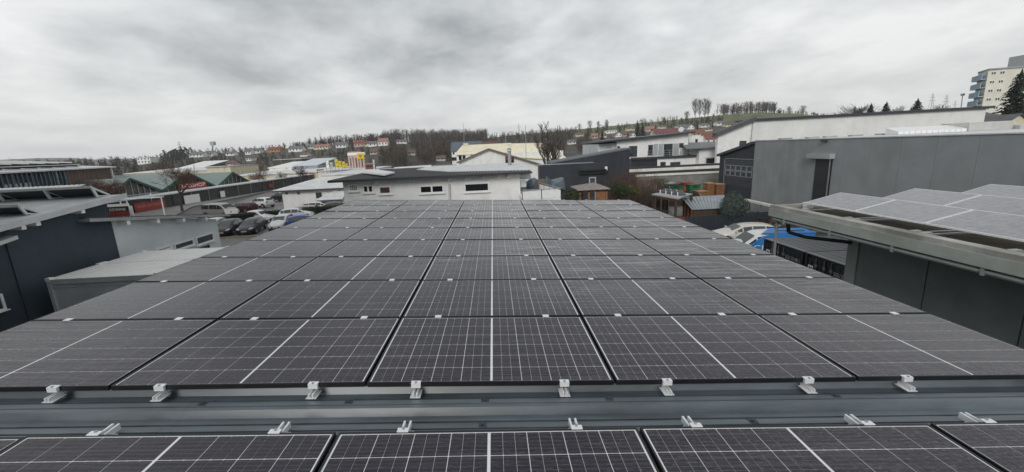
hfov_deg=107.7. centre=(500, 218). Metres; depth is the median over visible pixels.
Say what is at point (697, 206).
timber shed
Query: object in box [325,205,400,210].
solar module
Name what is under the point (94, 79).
sky
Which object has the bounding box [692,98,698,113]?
bare tree
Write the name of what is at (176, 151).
evergreens
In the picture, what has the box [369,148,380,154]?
house
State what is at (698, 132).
house
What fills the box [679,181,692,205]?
bin
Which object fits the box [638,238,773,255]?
solar module
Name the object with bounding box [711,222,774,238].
car
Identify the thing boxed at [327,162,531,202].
white building
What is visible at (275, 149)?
house
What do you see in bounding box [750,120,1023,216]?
grey hall
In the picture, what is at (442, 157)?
house
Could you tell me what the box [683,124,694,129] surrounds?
house
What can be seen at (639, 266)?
solar module
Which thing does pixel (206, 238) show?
window
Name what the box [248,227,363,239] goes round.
solar module
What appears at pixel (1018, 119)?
house
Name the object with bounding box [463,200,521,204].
solar module
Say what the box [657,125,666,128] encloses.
house
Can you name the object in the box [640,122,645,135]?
conifer
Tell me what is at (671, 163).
window
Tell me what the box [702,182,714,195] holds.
timber crate
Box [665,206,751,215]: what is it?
gravel yard
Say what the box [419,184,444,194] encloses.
window
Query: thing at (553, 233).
solar module
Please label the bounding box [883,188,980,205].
solar module
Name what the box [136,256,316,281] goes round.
solar module
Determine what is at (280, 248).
solar module
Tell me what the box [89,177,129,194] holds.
bare tree
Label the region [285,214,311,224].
car
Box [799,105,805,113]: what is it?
bare tree
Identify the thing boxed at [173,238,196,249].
window
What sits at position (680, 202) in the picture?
bin
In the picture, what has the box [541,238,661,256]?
solar module
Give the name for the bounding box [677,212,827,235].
yard
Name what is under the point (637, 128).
conifer
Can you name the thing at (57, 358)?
solar module
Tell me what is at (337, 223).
solar module
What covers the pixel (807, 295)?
solar module
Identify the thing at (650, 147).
window
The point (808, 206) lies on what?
cable box
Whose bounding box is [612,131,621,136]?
house
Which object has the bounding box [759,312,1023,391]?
solar module
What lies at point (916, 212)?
solar module
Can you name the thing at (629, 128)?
house
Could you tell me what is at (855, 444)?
solar module
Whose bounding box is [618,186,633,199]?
bush
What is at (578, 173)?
dark annex
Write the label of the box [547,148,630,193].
dark clad building
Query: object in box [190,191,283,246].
car park
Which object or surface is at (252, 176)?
bare tree
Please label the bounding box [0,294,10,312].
window
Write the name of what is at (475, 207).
solar module
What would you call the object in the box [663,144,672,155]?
window
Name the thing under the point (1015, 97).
conifer
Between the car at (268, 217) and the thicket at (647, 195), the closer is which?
the thicket at (647, 195)
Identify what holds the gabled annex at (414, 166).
on the ground at (572, 150)
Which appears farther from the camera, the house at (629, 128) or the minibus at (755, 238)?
the house at (629, 128)
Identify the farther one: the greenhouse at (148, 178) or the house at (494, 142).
the house at (494, 142)
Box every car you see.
[209,217,225,224]
[217,218,242,234]
[234,202,258,211]
[236,216,266,234]
[246,210,275,220]
[250,197,274,207]
[268,214,292,230]
[270,192,282,200]
[277,208,314,214]
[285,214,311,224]
[295,205,320,208]
[302,201,326,205]
[324,202,343,205]
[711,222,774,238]
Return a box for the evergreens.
[87,108,826,174]
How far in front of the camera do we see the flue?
35.41 m
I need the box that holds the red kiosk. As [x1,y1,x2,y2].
[365,160,376,168]
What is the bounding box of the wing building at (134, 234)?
[77,214,229,257]
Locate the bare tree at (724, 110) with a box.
[719,103,727,114]
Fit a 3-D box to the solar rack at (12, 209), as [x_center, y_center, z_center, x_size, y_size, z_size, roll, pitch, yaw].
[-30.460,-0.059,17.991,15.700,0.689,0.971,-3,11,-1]
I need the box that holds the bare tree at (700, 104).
[696,99,704,118]
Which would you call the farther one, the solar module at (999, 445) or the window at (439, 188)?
the window at (439, 188)
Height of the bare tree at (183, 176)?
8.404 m
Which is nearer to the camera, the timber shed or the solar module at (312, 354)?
the solar module at (312, 354)
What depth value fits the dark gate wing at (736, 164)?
41.19 m
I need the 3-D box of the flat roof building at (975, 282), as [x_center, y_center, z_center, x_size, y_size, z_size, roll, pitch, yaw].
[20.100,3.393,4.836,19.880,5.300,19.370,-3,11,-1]
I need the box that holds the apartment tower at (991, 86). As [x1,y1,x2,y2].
[967,55,1023,114]
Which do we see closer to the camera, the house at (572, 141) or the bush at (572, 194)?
the bush at (572, 194)
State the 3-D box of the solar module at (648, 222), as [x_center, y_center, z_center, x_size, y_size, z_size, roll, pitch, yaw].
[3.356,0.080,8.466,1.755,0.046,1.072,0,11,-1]
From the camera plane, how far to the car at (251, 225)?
39.86 m
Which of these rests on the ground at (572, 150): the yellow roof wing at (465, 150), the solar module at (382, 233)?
the yellow roof wing at (465, 150)
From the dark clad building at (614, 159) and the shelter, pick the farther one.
the shelter
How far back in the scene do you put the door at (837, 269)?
15.20 m
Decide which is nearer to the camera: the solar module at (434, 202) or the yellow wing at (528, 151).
the solar module at (434, 202)
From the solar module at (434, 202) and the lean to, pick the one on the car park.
the lean to
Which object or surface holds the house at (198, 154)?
on the ground at (572, 150)
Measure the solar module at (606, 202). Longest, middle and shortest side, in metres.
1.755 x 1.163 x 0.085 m
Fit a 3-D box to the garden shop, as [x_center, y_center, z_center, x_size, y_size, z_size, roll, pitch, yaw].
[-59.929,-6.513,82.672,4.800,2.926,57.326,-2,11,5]
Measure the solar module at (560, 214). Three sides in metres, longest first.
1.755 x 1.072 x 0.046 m
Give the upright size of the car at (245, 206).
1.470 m
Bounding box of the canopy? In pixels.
[0,184,85,189]
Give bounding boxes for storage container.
[763,236,847,265]
[804,250,846,279]
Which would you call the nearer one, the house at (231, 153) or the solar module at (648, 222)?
the solar module at (648, 222)
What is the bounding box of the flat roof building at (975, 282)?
[768,203,1023,348]
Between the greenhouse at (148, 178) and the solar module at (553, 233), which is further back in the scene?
the greenhouse at (148, 178)
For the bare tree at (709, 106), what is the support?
on the ground at (572, 150)
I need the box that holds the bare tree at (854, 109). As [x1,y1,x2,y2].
[838,104,878,113]
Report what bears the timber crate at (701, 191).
on the gravel yard at (679, 210)
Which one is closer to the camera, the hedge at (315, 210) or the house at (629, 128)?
the hedge at (315, 210)
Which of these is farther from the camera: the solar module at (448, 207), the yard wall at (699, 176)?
the yard wall at (699, 176)
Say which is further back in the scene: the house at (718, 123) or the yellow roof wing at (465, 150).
the house at (718, 123)
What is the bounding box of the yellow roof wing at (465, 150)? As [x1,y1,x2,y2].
[454,143,510,164]
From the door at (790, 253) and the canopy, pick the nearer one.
the door at (790, 253)
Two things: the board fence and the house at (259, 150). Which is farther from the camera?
the house at (259, 150)
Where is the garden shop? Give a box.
[107,174,313,212]
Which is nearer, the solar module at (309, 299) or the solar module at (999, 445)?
the solar module at (999, 445)
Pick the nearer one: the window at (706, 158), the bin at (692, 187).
the bin at (692, 187)
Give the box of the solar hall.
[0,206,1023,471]
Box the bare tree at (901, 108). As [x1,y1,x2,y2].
[889,105,905,110]
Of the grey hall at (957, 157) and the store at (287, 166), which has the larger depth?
the store at (287, 166)
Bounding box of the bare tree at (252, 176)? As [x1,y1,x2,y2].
[247,173,257,179]
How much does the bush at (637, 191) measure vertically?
3.902 m
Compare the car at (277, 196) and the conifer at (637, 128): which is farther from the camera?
the conifer at (637, 128)
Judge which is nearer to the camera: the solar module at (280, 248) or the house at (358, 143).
the solar module at (280, 248)
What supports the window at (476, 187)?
in the white building at (500, 181)
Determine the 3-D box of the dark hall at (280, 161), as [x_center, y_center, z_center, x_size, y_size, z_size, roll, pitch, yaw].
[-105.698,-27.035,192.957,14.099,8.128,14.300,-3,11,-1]
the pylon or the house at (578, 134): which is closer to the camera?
the pylon
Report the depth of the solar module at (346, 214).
9.36 m
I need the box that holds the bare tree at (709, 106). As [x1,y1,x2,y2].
[707,101,712,114]
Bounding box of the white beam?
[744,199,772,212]
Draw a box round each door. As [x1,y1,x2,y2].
[589,177,595,199]
[766,242,782,256]
[782,248,800,263]
[807,256,830,274]
[829,264,844,279]
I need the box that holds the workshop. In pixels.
[0,193,126,331]
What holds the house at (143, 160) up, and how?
on the ground at (572, 150)
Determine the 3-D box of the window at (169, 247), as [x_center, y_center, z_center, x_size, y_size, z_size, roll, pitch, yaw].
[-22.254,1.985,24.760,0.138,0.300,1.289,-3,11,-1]
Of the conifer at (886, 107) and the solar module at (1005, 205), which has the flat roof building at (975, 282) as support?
the solar module at (1005, 205)
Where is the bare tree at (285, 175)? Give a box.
[276,172,287,177]
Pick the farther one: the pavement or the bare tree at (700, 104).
the bare tree at (700, 104)
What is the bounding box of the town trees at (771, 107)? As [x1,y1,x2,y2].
[11,101,824,174]
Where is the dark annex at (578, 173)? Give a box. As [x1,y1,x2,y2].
[537,162,606,199]
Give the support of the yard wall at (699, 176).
on the yard at (819, 234)
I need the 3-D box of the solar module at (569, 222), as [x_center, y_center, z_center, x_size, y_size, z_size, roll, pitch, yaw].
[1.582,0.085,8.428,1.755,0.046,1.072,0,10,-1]
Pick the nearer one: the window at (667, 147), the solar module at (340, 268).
the solar module at (340, 268)
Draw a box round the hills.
[3,157,162,165]
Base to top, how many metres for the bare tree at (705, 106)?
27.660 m
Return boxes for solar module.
[0,317,215,402]
[0,422,335,471]
[0,437,23,451]
[33,280,277,320]
[111,316,399,401]
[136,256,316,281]
[202,239,343,256]
[220,279,420,319]
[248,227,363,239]
[280,218,378,227]
[280,256,433,280]
[304,211,390,218]
[318,418,658,471]
[319,239,442,256]
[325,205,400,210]
[341,200,407,204]
[346,227,448,239]
[365,218,453,228]
[367,314,613,397]
[382,210,457,218]
[393,204,461,211]
[402,199,463,204]
[403,278,579,316]
[423,255,560,279]
[435,239,548,255]
[444,227,539,239]
[450,218,533,227]
[456,210,528,217]
[459,204,524,210]
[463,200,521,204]
[520,199,581,204]
[523,204,591,210]
[526,210,602,217]
[530,217,617,227]
[535,226,635,239]
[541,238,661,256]
[550,254,698,280]
[563,277,754,317]
[576,199,641,204]
[582,313,855,395]
[584,204,655,210]
[593,210,676,217]
[604,217,700,226]
[619,226,731,238]
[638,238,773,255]
[640,414,1002,471]
[664,254,833,278]
[701,276,927,314]
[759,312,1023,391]
[804,192,894,219]
[851,200,972,232]
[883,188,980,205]
[920,210,1023,252]
[930,412,1023,471]
[946,195,1023,215]
[962,184,1023,198]
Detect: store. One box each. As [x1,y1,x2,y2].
[240,166,351,180]
[269,161,303,170]
[292,157,336,168]
[316,166,391,177]
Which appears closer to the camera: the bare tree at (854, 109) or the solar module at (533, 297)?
the solar module at (533, 297)
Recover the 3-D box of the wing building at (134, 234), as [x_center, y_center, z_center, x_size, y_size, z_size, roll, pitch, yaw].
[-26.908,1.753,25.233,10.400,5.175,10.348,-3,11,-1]
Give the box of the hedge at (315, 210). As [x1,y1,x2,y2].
[223,204,340,221]
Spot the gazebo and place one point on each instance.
(601, 191)
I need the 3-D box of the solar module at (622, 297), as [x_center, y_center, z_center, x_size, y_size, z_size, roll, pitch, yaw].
[1.673,0.873,4.271,1.755,0.046,1.072,0,11,-1]
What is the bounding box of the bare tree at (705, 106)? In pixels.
[702,97,709,118]
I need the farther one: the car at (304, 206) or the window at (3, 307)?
the car at (304, 206)
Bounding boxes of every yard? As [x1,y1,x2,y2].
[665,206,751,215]
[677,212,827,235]
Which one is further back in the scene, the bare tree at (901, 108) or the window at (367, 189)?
the bare tree at (901, 108)
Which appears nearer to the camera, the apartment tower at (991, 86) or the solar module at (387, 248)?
the solar module at (387, 248)
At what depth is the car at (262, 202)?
60.12 m
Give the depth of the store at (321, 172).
116.28 m
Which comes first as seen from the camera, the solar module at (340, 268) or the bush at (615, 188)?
the solar module at (340, 268)
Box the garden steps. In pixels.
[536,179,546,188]
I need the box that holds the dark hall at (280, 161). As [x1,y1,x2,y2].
[274,158,314,165]
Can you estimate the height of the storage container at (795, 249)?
2.610 m
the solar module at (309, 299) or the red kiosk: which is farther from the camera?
the red kiosk
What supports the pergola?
on the yard at (819, 234)
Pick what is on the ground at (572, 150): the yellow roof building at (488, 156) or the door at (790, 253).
the yellow roof building at (488, 156)
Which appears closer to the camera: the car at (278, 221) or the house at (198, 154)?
the car at (278, 221)
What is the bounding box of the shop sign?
[179,181,206,189]
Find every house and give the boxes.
[137,157,158,164]
[188,151,207,157]
[206,150,217,155]
[225,150,238,155]
[226,159,239,165]
[244,147,254,154]
[253,147,264,153]
[266,146,284,152]
[288,145,305,151]
[299,151,311,156]
[307,143,315,148]
[313,143,331,149]
[335,141,348,147]
[353,139,364,146]
[368,140,377,146]
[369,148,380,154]
[377,137,389,145]
[396,139,407,143]
[407,149,416,154]
[436,154,446,160]
[451,141,481,164]
[482,141,499,143]
[567,139,575,144]
[574,132,583,136]
[581,131,715,166]
[590,133,598,138]
[604,130,616,133]
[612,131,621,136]
[625,127,634,130]
[628,132,635,136]
[644,125,654,131]
[649,127,679,134]
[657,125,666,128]
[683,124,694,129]
[688,128,705,136]
[697,123,709,127]
[701,126,712,130]
[701,132,715,141]
[713,120,724,125]
[722,122,733,126]
[984,113,1023,129]
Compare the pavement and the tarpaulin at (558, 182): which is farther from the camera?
the pavement
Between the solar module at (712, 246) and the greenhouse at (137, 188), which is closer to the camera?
the solar module at (712, 246)
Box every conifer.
[635,120,640,135]
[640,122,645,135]
[867,103,874,112]
[880,102,890,111]
[910,98,924,109]
[992,68,1023,114]
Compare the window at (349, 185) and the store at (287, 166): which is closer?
the window at (349, 185)
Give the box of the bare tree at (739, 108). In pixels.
[737,106,743,114]
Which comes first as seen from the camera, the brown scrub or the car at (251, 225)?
the car at (251, 225)
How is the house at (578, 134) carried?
on the ground at (572, 150)
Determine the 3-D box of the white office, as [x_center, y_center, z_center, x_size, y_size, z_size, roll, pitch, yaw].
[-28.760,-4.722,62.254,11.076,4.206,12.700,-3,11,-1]
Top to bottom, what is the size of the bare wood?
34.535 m
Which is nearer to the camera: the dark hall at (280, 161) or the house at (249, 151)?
the dark hall at (280, 161)
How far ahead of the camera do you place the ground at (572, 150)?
345.10 m
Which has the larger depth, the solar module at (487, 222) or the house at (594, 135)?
the house at (594, 135)
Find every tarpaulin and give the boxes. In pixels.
[526,178,536,190]
[545,176,564,191]
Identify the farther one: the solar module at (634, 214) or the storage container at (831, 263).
the storage container at (831, 263)
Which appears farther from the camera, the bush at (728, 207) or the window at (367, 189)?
the bush at (728, 207)
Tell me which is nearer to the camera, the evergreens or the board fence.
the board fence
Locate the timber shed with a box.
[682,195,724,226]
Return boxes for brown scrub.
[128,114,722,172]
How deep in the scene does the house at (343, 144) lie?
368.57 m
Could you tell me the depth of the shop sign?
75.00 m
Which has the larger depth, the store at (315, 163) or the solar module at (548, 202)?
the store at (315, 163)
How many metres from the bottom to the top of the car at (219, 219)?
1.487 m
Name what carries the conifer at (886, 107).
on the ground at (572, 150)
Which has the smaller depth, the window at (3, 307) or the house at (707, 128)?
the window at (3, 307)
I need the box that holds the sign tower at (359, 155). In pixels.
[347,152,364,168]
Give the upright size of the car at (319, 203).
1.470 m
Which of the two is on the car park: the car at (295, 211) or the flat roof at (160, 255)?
the car at (295, 211)
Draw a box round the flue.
[507,148,511,164]
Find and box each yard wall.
[629,163,719,184]
[635,169,718,195]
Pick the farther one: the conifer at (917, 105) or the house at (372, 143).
the house at (372, 143)
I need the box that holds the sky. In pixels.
[0,0,1023,159]
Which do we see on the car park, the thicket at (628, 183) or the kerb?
the kerb
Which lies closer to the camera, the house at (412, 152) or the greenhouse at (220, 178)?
the greenhouse at (220, 178)
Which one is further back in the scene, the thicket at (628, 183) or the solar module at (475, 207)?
the thicket at (628, 183)
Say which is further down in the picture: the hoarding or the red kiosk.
the hoarding
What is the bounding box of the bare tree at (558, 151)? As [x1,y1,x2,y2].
[535,135,565,160]
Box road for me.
[177,191,268,218]
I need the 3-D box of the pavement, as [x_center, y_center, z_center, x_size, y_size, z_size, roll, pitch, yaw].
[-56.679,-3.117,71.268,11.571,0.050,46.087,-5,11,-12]
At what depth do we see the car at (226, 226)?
39.71 m
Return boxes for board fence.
[685,211,771,229]
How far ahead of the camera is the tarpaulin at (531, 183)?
31.76 m
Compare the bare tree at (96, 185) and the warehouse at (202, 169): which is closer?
the bare tree at (96, 185)
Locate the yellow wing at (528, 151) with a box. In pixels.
[507,143,565,163]
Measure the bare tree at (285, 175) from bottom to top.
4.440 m
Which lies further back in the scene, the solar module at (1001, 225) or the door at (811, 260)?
the door at (811, 260)
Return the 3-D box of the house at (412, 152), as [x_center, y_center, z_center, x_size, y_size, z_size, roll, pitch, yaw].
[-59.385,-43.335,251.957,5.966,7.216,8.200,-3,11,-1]
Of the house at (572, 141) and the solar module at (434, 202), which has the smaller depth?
the solar module at (434, 202)
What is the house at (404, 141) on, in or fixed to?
on the ground at (572, 150)
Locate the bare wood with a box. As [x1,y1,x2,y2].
[363,127,577,164]
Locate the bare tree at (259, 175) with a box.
[253,168,271,189]
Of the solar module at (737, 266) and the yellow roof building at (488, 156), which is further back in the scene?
the yellow roof building at (488, 156)
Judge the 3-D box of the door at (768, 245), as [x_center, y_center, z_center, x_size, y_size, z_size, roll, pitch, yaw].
[13.666,2.381,18.827,0.053,2.280,1.110,-3,11,-1]
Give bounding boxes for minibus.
[201,202,239,213]
[733,227,815,249]
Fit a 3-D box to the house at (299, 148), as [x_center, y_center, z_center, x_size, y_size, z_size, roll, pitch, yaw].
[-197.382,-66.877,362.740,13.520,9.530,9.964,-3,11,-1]
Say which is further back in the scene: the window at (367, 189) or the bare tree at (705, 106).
the bare tree at (705, 106)
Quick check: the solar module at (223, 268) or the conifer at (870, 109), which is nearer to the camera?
the solar module at (223, 268)
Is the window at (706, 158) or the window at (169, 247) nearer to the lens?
the window at (169, 247)
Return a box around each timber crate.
[693,190,707,196]
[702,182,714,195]
[714,183,724,201]
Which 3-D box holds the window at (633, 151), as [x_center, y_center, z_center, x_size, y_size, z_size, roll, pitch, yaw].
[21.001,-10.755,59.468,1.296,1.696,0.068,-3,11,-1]
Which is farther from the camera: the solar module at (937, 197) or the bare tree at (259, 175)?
the bare tree at (259, 175)
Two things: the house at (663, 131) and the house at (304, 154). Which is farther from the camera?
the house at (663, 131)
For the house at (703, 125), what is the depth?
375.00 m
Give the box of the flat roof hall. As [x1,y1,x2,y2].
[319,168,392,177]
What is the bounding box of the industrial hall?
[0,160,115,187]
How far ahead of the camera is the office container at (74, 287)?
17.77 m
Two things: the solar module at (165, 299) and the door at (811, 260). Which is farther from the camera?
the door at (811, 260)
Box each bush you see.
[561,188,581,199]
[608,181,627,199]
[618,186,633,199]
[623,184,641,201]
[648,176,668,185]
[718,191,749,219]
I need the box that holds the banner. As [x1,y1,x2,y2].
[134,199,165,212]
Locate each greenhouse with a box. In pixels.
[76,178,163,196]
[114,172,215,192]
[195,172,249,185]
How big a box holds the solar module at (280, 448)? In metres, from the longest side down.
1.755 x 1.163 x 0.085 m
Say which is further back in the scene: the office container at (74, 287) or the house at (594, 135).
the house at (594, 135)
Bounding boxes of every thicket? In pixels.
[600,166,669,206]
[622,175,679,212]
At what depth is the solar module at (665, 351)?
3.06 m
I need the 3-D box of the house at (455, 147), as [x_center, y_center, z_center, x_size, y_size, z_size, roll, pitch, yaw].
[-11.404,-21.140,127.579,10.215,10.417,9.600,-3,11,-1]
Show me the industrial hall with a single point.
(13, 174)
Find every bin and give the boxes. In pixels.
[665,183,684,206]
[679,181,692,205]
[685,183,700,193]
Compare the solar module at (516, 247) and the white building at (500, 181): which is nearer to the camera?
the solar module at (516, 247)
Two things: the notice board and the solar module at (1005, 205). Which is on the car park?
the notice board
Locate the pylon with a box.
[928,96,935,108]
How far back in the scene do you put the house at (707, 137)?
239.27 m
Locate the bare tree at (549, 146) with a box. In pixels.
[529,122,561,163]
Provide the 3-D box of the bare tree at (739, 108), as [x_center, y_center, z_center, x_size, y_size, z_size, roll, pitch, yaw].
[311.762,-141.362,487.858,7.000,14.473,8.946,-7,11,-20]
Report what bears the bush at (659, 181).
on the gravel yard at (679, 210)
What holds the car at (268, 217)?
on the car park
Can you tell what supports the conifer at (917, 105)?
on the ground at (572, 150)
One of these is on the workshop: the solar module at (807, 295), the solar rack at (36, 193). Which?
the solar rack at (36, 193)
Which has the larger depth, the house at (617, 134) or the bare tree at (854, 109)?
the house at (617, 134)
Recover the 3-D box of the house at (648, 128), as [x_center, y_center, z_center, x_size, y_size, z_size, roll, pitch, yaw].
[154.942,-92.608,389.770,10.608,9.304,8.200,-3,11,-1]
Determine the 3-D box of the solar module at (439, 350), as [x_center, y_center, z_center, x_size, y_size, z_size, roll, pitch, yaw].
[-0.079,1.097,3.166,1.755,0.095,1.134,0,11,-1]
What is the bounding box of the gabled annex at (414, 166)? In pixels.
[394,165,431,168]
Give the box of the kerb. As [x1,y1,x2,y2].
[220,235,257,238]
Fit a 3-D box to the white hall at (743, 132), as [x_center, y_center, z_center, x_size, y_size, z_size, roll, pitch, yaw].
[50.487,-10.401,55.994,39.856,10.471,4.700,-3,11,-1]
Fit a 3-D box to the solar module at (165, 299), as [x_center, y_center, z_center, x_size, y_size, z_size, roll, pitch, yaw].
[-3.651,0.886,4.157,1.755,0.046,1.072,0,11,-1]
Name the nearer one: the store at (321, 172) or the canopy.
the canopy
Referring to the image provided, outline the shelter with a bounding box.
[119,196,165,214]
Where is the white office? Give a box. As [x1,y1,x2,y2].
[272,177,342,208]
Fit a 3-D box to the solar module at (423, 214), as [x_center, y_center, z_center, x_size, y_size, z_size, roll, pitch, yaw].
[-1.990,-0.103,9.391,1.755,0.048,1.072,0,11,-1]
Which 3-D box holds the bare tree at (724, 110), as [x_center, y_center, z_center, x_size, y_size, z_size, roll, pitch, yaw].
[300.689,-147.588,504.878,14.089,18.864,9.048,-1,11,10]
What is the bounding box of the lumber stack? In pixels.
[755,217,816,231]
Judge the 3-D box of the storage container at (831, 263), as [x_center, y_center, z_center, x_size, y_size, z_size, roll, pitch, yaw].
[16.741,2.835,15.778,6.157,2.610,2.500,-3,11,-1]
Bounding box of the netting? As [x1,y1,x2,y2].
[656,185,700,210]
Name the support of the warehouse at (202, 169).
on the ground at (572, 150)
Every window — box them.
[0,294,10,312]
[155,245,173,249]
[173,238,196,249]
[195,232,215,246]
[315,192,322,199]
[347,184,359,192]
[362,185,374,193]
[378,185,392,195]
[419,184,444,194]
[463,182,489,193]
[629,146,636,156]
[648,145,652,155]
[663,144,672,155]
[670,162,679,164]
[704,156,714,163]
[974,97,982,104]
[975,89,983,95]
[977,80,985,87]
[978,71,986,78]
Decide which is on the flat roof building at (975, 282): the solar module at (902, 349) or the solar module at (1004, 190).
the solar module at (1004, 190)
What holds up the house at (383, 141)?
on the ground at (572, 150)
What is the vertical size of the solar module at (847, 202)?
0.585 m
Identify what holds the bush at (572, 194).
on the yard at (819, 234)
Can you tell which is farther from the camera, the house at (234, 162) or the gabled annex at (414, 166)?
the house at (234, 162)
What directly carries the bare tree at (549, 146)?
on the ground at (572, 150)
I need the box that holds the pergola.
[651,188,692,216]
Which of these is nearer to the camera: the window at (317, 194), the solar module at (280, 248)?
the solar module at (280, 248)
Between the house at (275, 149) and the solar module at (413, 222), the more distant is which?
the house at (275, 149)
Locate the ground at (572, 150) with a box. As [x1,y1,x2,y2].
[94,113,813,190]
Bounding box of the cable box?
[803,202,813,208]
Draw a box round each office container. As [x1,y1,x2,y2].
[45,258,196,311]
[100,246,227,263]
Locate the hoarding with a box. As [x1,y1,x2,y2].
[107,203,133,216]
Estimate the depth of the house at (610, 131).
412.73 m
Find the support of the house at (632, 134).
on the ground at (572, 150)
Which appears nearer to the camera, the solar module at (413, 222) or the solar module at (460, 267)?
the solar module at (460, 267)
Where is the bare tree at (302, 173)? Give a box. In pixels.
[292,165,307,181]
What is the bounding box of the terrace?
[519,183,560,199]
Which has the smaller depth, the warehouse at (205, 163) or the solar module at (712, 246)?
the solar module at (712, 246)
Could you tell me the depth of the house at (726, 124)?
360.48 m
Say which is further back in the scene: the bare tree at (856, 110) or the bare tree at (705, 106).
the bare tree at (705, 106)
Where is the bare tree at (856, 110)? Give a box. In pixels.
[839,104,880,112]
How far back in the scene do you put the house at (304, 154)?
296.97 m
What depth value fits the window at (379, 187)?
27.84 m
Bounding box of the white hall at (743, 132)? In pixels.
[712,106,995,162]
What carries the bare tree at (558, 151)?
on the ground at (572, 150)
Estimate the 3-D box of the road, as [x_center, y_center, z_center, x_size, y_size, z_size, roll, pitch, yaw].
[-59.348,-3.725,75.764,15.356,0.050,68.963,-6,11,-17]
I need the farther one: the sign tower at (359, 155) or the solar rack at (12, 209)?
the sign tower at (359, 155)
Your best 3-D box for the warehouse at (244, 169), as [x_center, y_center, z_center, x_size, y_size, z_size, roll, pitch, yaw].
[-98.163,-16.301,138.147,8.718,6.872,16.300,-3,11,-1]
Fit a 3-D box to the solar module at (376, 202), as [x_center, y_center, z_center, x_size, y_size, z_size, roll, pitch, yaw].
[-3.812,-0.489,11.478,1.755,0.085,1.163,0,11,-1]
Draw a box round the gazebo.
[570,183,609,199]
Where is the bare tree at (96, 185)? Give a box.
[73,176,125,194]
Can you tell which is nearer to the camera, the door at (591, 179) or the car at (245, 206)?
the door at (591, 179)
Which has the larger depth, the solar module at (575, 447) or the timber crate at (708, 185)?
the timber crate at (708, 185)
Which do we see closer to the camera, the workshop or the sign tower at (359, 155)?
the workshop
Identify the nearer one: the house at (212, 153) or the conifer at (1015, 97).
the conifer at (1015, 97)
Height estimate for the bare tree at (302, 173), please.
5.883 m
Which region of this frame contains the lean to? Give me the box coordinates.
[316,189,344,202]
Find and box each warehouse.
[124,166,214,174]
[180,160,229,167]
[205,164,258,174]
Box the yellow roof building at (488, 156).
[457,148,539,181]
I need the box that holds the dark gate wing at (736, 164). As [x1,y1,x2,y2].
[717,141,754,210]
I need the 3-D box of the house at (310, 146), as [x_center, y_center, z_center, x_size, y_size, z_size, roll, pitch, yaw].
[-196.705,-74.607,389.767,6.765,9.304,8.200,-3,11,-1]
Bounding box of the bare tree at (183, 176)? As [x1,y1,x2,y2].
[137,161,201,211]
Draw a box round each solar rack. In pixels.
[0,186,109,201]
[0,204,39,214]
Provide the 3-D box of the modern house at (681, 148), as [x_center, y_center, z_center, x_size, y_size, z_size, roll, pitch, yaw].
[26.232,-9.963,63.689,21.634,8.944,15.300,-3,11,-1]
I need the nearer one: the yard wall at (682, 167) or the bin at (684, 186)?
the bin at (684, 186)
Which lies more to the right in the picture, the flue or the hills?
the flue
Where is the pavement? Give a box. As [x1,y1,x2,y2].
[119,189,275,216]
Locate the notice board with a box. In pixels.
[224,209,237,213]

